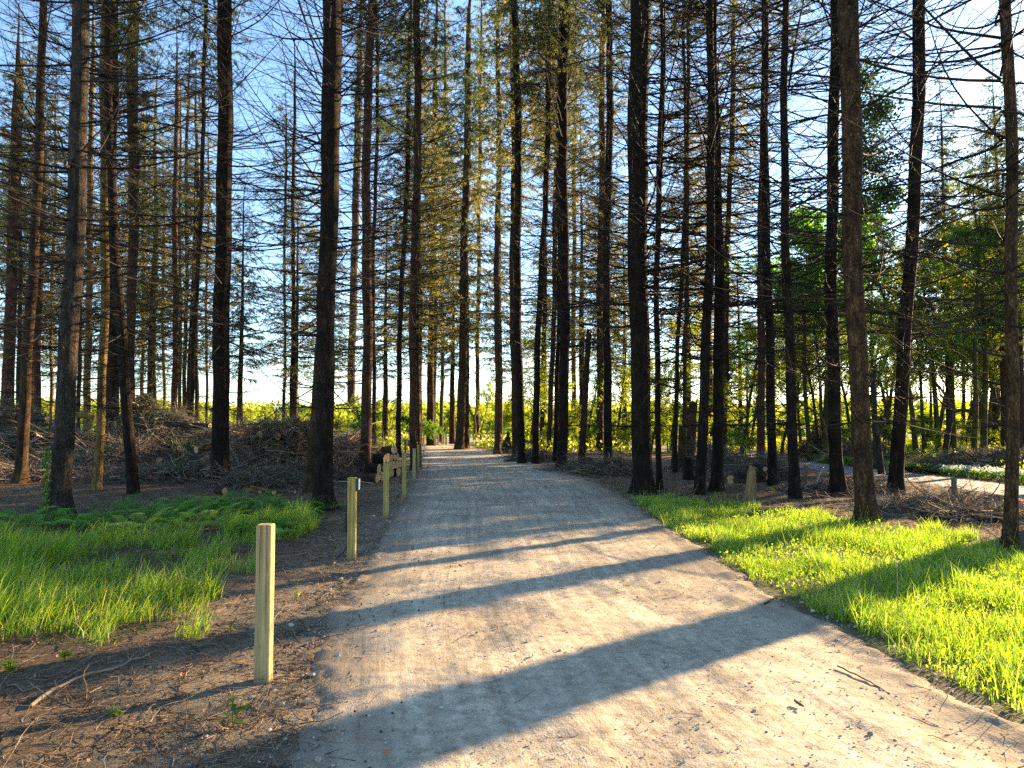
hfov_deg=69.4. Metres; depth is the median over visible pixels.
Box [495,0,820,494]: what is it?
conifer tree
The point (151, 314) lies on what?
spruce tree
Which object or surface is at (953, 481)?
fence stake
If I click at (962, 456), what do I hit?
brush pile
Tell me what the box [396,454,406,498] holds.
wooden post
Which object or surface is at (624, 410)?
spruce tree
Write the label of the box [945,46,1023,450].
spruce tree
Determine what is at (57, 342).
spruce tree
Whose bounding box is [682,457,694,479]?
tree stump
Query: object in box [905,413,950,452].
leafy bush
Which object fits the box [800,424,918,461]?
brush pile
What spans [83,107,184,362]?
spruce tree
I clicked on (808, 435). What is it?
woodland tree
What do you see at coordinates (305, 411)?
leafy bush
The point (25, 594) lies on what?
grass
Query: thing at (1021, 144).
conifer tree
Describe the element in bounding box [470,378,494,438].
young tree
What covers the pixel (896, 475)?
conifer tree
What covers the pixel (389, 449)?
log
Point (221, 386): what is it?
conifer tree
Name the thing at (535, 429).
conifer tree
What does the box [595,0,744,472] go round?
conifer tree
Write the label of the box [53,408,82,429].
leafy bush
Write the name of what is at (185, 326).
conifer tree
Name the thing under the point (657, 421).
conifer tree
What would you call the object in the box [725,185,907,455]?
broadleaf tree
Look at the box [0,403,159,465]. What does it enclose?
brush pile
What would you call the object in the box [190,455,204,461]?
log
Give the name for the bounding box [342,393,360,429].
young tree
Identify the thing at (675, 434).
conifer tree
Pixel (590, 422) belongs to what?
young tree
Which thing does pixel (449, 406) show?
young tree
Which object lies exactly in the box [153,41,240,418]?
conifer tree
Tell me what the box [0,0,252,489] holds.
conifer tree
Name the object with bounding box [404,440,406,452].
wooden post
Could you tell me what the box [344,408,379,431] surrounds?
leafy bush
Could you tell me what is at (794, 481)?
conifer tree
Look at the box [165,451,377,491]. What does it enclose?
brush pile
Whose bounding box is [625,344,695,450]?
young tree
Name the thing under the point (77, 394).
conifer tree
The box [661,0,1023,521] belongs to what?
conifer tree
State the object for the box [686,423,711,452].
leafy bush
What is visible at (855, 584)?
stick
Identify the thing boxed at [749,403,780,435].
leafy bush
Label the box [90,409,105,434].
leafy bush
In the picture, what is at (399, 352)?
conifer tree
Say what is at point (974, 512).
brush pile
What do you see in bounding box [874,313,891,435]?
woodland tree
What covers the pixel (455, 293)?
spruce tree
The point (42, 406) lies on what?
leafy bush
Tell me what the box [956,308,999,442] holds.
young tree
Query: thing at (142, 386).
conifer tree
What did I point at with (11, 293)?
conifer tree
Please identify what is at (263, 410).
leafy bush
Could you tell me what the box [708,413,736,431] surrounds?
leafy bush
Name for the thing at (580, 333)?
spruce tree
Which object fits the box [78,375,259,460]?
brush pile
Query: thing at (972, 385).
spruce tree
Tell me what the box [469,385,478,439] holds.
dead tree
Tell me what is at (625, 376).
young tree
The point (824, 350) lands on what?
young tree
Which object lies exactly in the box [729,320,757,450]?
woodland tree
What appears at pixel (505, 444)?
tree stump
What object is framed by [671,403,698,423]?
leafy bush
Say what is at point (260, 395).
sky
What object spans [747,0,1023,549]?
conifer tree
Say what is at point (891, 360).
woodland tree
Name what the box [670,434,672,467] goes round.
tree stump
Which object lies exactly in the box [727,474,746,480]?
log
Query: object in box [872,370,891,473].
dead tree
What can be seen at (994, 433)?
leafy bush
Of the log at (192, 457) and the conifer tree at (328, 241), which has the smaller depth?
the conifer tree at (328, 241)
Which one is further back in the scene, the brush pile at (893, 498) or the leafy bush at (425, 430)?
the leafy bush at (425, 430)
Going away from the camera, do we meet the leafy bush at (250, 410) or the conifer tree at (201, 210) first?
the conifer tree at (201, 210)
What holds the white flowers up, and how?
on the verge plants at (977, 474)
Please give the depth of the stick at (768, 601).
6.69 m
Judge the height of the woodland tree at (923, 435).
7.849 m
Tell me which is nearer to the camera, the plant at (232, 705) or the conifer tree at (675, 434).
the plant at (232, 705)
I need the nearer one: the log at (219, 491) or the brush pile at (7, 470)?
the log at (219, 491)
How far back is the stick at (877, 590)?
6.72 m
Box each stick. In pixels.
[28,652,150,707]
[557,476,599,479]
[764,594,779,604]
[794,699,803,706]
[837,665,888,692]
[844,569,879,617]
[871,576,886,611]
[896,559,898,615]
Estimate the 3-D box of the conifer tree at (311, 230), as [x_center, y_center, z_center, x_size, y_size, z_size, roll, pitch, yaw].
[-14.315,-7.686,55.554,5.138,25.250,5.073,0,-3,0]
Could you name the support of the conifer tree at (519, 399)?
on the ground at (214, 676)
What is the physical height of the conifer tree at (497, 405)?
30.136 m
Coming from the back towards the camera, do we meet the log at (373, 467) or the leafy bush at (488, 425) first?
the leafy bush at (488, 425)
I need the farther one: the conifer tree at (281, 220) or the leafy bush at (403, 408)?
the leafy bush at (403, 408)
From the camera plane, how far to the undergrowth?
44.78 m
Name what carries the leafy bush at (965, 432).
on the ground at (214, 676)
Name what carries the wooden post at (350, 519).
on the ground at (214, 676)
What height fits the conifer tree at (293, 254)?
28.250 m
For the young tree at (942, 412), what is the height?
10.084 m
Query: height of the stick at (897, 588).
0.549 m
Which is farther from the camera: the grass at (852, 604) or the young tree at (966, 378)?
the young tree at (966, 378)
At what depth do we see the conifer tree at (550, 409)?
46.94 m
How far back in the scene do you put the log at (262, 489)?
17.18 m
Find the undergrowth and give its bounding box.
[80,431,1023,468]
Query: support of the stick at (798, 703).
on the path
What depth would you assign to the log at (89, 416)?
24.65 m
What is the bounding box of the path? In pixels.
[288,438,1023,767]
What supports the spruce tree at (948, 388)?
on the ground at (214, 676)
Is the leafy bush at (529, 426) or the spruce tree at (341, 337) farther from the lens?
the leafy bush at (529, 426)
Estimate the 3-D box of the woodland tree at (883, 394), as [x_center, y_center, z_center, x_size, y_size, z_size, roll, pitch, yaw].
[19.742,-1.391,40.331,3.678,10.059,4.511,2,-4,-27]
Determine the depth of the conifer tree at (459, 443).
49.31 m
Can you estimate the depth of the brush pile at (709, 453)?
26.46 m
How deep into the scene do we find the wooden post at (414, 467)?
20.82 m
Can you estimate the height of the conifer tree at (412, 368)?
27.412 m
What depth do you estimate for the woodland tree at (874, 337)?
27.77 m
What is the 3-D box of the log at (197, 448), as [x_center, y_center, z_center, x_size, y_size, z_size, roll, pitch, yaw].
[-9.705,2.019,23.325,0.543,0.268,0.269,-10,-36,-49]
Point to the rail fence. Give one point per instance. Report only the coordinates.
(481, 436)
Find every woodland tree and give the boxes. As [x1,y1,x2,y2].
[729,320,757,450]
[775,230,881,460]
[775,314,817,444]
[776,310,842,454]
[780,273,847,433]
[801,327,868,440]
[837,219,941,457]
[837,256,918,468]
[839,285,915,445]
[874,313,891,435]
[874,326,918,392]
[883,223,979,452]
[886,288,962,453]
[887,165,1023,449]
[889,297,957,428]
[911,284,997,446]
[915,258,999,451]
[925,218,1023,449]
[954,379,981,407]
[955,268,1023,447]
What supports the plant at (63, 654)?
on the ground at (214, 676)
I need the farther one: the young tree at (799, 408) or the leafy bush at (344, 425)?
the leafy bush at (344, 425)
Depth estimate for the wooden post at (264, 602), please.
4.63 m
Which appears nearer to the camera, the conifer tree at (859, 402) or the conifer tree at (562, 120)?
the conifer tree at (859, 402)
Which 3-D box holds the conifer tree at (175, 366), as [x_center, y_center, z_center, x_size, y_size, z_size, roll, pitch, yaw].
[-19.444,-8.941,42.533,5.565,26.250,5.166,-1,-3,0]
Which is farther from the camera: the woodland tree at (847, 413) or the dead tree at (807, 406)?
the woodland tree at (847, 413)
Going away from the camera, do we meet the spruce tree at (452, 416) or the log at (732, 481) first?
the log at (732, 481)
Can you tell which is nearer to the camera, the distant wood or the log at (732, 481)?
the log at (732, 481)
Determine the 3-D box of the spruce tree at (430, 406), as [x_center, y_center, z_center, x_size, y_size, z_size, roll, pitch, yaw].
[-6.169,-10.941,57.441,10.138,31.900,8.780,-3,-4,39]
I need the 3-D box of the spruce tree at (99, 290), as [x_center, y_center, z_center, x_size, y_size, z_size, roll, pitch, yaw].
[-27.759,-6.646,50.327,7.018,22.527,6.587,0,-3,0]
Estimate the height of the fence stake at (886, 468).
0.761 m
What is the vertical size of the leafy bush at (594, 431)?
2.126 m
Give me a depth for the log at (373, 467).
20.28 m
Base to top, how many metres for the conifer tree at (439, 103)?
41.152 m
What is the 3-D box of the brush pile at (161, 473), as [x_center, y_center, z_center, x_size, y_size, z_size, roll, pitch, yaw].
[-9.462,2.175,20.595,7.689,1.478,4.695,0,-3,0]
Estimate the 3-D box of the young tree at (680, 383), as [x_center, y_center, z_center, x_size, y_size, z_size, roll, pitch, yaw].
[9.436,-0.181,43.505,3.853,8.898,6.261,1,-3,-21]
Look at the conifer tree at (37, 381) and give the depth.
42.30 m
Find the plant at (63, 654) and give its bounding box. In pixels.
[58,644,75,661]
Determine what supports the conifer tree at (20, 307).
on the ground at (214, 676)
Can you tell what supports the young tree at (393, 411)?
on the ground at (214, 676)
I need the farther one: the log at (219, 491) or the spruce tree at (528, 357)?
the spruce tree at (528, 357)
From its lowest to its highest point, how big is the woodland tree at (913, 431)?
10.903 m
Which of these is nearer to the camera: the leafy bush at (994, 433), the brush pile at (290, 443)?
the brush pile at (290, 443)
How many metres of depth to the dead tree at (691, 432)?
29.01 m
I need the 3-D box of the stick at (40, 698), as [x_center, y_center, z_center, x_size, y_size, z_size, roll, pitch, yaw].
[-2.666,1.848,4.690,0.109,0.045,1.057,-1,-3,10]
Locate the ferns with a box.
[0,489,345,536]
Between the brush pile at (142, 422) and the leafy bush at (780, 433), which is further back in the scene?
the leafy bush at (780, 433)
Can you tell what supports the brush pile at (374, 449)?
on the ground at (214, 676)
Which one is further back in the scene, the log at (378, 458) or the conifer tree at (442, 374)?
the conifer tree at (442, 374)
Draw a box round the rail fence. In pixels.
[480,429,530,440]
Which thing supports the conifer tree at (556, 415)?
on the ground at (214, 676)
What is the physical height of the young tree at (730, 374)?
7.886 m
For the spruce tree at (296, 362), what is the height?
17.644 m
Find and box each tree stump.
[501,431,511,452]
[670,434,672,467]
[677,423,681,466]
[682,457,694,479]
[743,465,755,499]
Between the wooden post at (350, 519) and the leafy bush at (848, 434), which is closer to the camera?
the wooden post at (350, 519)
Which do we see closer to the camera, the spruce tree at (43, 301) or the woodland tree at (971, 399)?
the spruce tree at (43, 301)
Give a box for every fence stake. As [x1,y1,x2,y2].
[804,465,807,483]
[885,461,887,474]
[951,479,956,493]
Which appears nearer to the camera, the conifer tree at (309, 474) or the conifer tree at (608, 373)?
the conifer tree at (309, 474)
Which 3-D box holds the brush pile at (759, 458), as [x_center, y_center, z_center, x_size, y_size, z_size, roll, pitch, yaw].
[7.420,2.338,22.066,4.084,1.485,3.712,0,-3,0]
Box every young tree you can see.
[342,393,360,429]
[378,381,408,429]
[443,390,456,419]
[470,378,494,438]
[501,322,554,444]
[545,367,578,423]
[568,358,628,451]
[588,330,654,446]
[620,357,665,416]
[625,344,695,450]
[650,308,711,452]
[690,342,751,448]
[698,304,815,456]
[728,314,784,448]
[738,278,869,408]
[765,326,824,454]
[779,222,887,414]
[839,262,941,406]
[841,273,935,440]
[886,259,999,431]
[954,256,1023,403]
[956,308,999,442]
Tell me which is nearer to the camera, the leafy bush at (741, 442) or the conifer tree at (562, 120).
the conifer tree at (562, 120)
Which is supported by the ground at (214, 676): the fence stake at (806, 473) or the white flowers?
the fence stake at (806, 473)
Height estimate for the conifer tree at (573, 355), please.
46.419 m
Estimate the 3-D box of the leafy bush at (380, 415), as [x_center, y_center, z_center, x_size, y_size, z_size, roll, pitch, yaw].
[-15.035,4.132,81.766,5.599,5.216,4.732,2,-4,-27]
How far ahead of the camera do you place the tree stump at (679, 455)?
26.87 m
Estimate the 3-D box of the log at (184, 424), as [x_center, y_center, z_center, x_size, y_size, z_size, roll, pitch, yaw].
[-10.784,1.362,24.563,1.724,0.186,0.183,2,11,14]
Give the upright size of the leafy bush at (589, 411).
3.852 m
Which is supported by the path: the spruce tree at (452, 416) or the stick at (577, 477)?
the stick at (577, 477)
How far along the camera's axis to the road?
22.37 m
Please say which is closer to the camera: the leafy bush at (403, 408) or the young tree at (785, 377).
the young tree at (785, 377)
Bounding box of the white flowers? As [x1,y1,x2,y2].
[939,464,1023,475]
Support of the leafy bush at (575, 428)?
on the ground at (214, 676)
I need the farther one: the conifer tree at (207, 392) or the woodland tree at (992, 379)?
the conifer tree at (207, 392)
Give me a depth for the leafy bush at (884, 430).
39.67 m
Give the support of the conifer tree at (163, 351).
on the ground at (214, 676)
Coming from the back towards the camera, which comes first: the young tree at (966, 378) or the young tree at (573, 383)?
the young tree at (573, 383)
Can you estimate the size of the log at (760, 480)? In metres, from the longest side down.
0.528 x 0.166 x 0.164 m
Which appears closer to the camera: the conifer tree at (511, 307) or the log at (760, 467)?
the log at (760, 467)
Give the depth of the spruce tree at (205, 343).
44.11 m
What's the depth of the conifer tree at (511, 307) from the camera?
36.25 m
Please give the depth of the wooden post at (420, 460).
27.78 m
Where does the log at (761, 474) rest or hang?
on the log at (760, 480)
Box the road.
[613,441,1023,498]
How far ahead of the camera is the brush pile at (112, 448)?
23.37 m
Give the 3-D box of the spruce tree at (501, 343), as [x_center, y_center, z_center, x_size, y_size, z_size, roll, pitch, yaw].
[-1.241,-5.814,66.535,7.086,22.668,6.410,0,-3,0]
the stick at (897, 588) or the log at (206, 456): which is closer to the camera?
the stick at (897, 588)
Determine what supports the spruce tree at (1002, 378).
on the ground at (214, 676)
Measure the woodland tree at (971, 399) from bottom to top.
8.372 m
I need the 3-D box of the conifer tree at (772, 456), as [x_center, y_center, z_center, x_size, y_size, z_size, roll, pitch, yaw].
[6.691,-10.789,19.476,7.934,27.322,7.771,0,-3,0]
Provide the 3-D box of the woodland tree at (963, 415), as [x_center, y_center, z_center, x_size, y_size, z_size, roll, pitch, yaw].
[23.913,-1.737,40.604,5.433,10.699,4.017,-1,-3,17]
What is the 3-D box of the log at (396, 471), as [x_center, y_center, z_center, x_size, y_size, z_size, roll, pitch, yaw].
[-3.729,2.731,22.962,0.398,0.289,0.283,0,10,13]
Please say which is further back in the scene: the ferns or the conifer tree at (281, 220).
the conifer tree at (281, 220)
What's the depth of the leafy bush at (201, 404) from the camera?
65.50 m
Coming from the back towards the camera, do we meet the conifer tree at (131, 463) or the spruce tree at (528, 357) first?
the spruce tree at (528, 357)
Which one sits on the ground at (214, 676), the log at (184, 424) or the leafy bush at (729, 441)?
the leafy bush at (729, 441)
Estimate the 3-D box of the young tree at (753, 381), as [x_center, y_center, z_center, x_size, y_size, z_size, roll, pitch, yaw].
[11.626,-0.626,36.220,4.622,8.983,4.373,2,-4,-29]
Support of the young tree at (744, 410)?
on the ground at (214, 676)
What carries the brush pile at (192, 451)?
on the ground at (214, 676)
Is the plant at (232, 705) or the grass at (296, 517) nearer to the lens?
the plant at (232, 705)
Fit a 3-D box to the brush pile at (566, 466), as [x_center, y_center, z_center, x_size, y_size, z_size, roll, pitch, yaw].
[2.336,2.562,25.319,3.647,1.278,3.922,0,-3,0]
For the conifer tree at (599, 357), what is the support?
on the ground at (214, 676)
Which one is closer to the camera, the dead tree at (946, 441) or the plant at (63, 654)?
the plant at (63, 654)
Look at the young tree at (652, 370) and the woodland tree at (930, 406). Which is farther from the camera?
the young tree at (652, 370)
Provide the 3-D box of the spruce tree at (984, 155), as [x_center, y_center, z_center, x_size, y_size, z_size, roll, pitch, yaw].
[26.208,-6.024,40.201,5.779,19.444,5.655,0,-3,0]
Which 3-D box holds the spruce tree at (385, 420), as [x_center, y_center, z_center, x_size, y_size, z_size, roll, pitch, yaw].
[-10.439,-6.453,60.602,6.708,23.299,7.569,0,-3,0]
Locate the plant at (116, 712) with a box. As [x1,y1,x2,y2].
[108,702,123,718]
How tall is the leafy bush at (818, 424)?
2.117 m
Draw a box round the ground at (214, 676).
[0,414,1023,767]
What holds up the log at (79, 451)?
on the brush pile at (112, 448)
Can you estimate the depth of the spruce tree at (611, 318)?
47.08 m
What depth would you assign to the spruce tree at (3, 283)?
50.31 m
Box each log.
[0,413,49,421]
[74,449,90,455]
[76,412,95,420]
[145,456,161,463]
[163,421,211,428]
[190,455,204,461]
[194,443,210,453]
[197,453,209,459]
[214,487,226,494]
[242,431,262,441]
[242,487,261,493]
[248,484,275,494]
[267,431,280,439]
[270,489,295,492]
[362,472,378,482]
[365,463,380,473]
[372,454,385,462]
[380,445,394,454]
[393,468,399,475]
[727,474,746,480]
[727,479,746,483]
[754,463,766,470]
[756,470,766,478]
[756,478,766,482]
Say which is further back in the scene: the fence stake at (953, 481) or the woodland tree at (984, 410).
the woodland tree at (984, 410)
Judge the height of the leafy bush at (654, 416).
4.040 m
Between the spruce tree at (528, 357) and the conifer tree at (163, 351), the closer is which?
the conifer tree at (163, 351)
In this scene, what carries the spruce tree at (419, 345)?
on the ground at (214, 676)
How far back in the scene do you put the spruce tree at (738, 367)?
47.98 m
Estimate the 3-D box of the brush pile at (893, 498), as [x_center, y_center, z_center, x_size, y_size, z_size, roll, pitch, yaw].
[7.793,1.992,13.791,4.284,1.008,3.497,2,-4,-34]
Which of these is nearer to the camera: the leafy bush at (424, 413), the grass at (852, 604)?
the grass at (852, 604)
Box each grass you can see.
[0,505,300,646]
[205,494,322,543]
[625,479,1023,714]
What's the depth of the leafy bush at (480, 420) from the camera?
99.73 m
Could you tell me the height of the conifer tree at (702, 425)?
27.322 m
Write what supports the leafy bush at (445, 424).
on the ground at (214, 676)
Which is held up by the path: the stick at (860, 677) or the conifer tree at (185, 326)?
the stick at (860, 677)
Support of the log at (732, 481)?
on the ground at (214, 676)
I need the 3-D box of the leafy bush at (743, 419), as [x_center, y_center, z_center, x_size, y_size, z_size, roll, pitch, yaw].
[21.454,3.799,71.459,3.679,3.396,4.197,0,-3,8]
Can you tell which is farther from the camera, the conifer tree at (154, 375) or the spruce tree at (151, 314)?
the conifer tree at (154, 375)
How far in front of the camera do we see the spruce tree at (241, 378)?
50.17 m
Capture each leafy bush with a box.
[14,401,54,418]
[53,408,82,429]
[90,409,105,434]
[193,401,211,421]
[229,403,256,423]
[243,404,281,427]
[273,403,309,420]
[280,405,305,421]
[333,410,352,435]
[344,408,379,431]
[352,399,395,427]
[371,422,394,439]
[388,405,406,428]
[401,408,444,445]
[405,407,438,432]
[438,408,471,430]
[469,406,494,435]
[482,414,510,434]
[484,398,530,430]
[524,410,547,439]
[539,416,574,447]
[553,409,578,440]
[573,419,599,451]
[578,407,594,440]
[603,417,631,452]
[627,400,671,429]
[651,415,680,449]
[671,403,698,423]
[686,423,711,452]
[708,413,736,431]
[726,422,766,454]
[727,422,751,455]
[731,407,751,429]
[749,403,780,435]
[765,408,785,429]
[765,416,784,444]
[805,416,820,437]
[841,419,872,443]
[871,414,909,440]
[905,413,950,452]
[942,416,991,445]
[978,416,1000,442]
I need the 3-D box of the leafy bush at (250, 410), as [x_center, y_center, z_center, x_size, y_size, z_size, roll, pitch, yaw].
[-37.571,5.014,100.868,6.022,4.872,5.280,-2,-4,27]
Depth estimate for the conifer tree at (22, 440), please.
20.30 m
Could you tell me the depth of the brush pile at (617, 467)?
23.77 m
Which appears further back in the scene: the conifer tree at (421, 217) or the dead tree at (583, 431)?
the conifer tree at (421, 217)
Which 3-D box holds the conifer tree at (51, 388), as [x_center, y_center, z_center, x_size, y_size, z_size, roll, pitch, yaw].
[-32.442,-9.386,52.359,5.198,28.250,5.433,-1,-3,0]
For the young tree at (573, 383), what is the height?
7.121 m
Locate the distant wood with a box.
[0,395,1000,434]
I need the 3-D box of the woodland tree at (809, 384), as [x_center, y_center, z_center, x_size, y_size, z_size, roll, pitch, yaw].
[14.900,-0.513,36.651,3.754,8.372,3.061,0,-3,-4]
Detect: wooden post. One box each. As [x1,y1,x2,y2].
[254,523,274,683]
[336,477,359,559]
[383,463,388,518]
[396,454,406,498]
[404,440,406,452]
[412,448,415,481]
[417,445,419,472]
[419,443,421,467]
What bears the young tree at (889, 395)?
on the ground at (214, 676)
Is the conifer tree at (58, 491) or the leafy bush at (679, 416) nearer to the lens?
the conifer tree at (58, 491)
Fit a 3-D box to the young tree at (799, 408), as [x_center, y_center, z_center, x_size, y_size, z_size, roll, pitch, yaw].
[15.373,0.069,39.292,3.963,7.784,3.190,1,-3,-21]
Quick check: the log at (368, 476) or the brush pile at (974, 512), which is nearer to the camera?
the brush pile at (974, 512)
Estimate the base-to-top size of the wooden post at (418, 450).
1.212 m
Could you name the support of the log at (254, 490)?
on the ground at (214, 676)
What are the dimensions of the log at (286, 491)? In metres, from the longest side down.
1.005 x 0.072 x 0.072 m
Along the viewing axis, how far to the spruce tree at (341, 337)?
52.04 m
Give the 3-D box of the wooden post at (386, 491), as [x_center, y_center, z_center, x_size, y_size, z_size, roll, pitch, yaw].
[-2.160,1.983,12.695,0.088,1.247,0.086,0,-3,0]
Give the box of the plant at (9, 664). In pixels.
[0,658,21,673]
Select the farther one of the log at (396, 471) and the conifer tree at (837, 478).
the log at (396, 471)
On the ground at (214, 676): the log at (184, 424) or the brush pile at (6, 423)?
the brush pile at (6, 423)
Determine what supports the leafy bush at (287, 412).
on the ground at (214, 676)
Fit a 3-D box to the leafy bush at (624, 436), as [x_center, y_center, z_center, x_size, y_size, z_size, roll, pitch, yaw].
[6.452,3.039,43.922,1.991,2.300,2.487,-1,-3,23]
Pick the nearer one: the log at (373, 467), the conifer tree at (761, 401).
the log at (373, 467)
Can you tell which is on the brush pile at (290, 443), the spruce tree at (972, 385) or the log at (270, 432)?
the log at (270, 432)
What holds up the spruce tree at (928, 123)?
on the ground at (214, 676)
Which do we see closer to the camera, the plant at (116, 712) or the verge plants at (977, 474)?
the plant at (116, 712)
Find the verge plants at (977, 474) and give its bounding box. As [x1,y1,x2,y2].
[806,454,1023,482]
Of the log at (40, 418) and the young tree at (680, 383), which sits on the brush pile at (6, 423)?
the log at (40, 418)
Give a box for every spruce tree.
[0,41,99,413]
[0,86,62,389]
[41,238,97,388]
[43,155,161,434]
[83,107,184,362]
[122,172,198,394]
[139,128,250,417]
[198,162,283,423]
[254,178,339,419]
[299,249,362,390]
[346,169,410,444]
[353,94,479,445]
[375,46,486,445]
[397,11,530,448]
[422,175,492,443]
[470,202,535,439]
[508,212,577,441]
[526,81,627,433]
[554,149,653,374]
[595,198,668,444]
[617,43,744,427]
[669,176,741,437]
[711,247,755,446]
[885,68,995,448]
[893,135,999,437]
[924,45,1023,449]
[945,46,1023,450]
[956,102,1023,436]
[958,205,999,443]
[965,214,1000,446]
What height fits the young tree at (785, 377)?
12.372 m
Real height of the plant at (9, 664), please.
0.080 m
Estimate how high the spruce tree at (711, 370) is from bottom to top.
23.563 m
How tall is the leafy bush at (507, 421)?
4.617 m
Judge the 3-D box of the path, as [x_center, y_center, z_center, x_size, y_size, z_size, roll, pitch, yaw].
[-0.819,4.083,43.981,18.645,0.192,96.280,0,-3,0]
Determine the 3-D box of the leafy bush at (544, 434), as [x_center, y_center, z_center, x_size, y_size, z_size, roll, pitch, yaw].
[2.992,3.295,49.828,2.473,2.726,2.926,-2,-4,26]
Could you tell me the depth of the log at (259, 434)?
21.75 m
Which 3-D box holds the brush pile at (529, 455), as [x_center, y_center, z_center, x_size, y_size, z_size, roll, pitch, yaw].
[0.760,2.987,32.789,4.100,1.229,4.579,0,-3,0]
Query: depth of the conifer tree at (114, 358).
29.23 m
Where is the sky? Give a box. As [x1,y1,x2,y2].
[0,0,1023,411]
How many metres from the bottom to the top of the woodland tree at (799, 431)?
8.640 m
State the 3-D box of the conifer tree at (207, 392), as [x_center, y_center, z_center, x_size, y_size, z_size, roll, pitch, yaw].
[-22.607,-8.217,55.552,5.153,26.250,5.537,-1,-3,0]
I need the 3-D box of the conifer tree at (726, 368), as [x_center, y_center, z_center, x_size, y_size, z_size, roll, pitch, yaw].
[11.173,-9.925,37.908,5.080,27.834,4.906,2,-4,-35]
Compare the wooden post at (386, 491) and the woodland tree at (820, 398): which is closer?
the wooden post at (386, 491)
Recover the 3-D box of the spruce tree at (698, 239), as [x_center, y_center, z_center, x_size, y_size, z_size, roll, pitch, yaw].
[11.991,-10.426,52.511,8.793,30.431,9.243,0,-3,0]
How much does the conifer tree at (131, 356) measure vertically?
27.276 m
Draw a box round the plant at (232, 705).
[222,696,251,725]
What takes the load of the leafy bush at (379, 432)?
on the ground at (214, 676)
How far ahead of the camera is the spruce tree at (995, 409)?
37.38 m
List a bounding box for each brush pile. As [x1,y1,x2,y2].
[0,381,93,459]
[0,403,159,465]
[0,448,118,482]
[29,414,193,470]
[72,444,258,485]
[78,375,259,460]
[145,395,356,470]
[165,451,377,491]
[186,388,371,480]
[284,409,409,470]
[487,444,571,462]
[527,447,613,474]
[548,452,682,477]
[662,421,777,472]
[706,438,828,481]
[757,469,948,496]
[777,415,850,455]
[787,466,1023,515]
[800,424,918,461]
[824,480,1023,530]
[873,436,1023,471]
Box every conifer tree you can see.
[0,0,155,483]
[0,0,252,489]
[0,0,280,516]
[0,0,283,494]
[0,3,63,408]
[0,4,83,422]
[0,37,58,411]
[15,76,83,418]
[39,0,137,435]
[42,91,121,429]
[43,0,178,435]
[64,0,366,484]
[83,0,190,403]
[119,112,170,410]
[125,46,183,402]
[132,0,265,418]
[139,8,211,409]
[139,59,210,411]
[139,148,184,405]
[144,0,475,510]
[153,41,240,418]
[156,33,215,412]
[164,0,482,492]
[199,131,236,421]
[249,37,316,417]
[253,75,317,419]
[262,0,458,472]
[289,130,354,410]
[335,0,426,445]
[335,1,364,430]
[338,0,507,469]
[346,0,449,456]
[386,3,449,446]
[403,0,463,444]
[423,0,463,441]
[429,0,495,449]
[443,0,540,453]
[454,0,496,438]
[457,0,651,468]
[460,0,588,463]
[465,0,556,456]
[479,0,607,463]
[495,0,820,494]
[502,0,606,462]
[506,0,822,488]
[521,3,591,450]
[522,5,575,446]
[537,0,886,494]
[550,0,595,441]
[550,0,871,491]
[552,0,676,457]
[569,0,629,451]
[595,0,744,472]
[614,0,754,472]
[618,0,923,485]
[648,0,1004,498]
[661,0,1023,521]
[673,0,999,495]
[688,0,777,448]
[698,0,825,454]
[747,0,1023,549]
[789,0,1023,494]
[892,0,1023,329]
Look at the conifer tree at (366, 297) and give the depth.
24.97 m
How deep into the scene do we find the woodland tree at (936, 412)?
34.17 m
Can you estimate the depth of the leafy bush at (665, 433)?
47.42 m
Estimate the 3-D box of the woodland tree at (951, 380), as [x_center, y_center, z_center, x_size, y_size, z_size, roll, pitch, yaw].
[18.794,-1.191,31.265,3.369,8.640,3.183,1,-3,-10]
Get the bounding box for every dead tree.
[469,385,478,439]
[578,329,590,456]
[686,400,697,456]
[798,400,828,455]
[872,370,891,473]
[933,380,972,456]
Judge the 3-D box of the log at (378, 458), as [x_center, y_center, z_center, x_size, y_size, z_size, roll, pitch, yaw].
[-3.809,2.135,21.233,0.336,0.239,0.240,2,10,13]
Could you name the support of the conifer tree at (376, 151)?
on the ground at (214, 676)
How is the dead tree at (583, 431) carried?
on the ground at (214, 676)
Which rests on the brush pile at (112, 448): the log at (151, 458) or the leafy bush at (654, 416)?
the log at (151, 458)
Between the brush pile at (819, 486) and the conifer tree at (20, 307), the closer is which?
the brush pile at (819, 486)
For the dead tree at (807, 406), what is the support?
on the ground at (214, 676)
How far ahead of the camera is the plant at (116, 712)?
4.01 m
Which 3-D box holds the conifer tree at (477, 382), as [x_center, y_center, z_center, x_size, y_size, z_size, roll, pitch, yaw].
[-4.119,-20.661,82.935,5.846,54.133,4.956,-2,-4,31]
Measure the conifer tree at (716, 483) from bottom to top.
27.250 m
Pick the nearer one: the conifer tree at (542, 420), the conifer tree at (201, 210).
the conifer tree at (201, 210)
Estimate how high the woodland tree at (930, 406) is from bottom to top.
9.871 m
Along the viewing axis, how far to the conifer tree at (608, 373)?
31.42 m
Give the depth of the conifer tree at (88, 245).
38.14 m
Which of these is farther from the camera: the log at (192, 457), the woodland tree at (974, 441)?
the woodland tree at (974, 441)

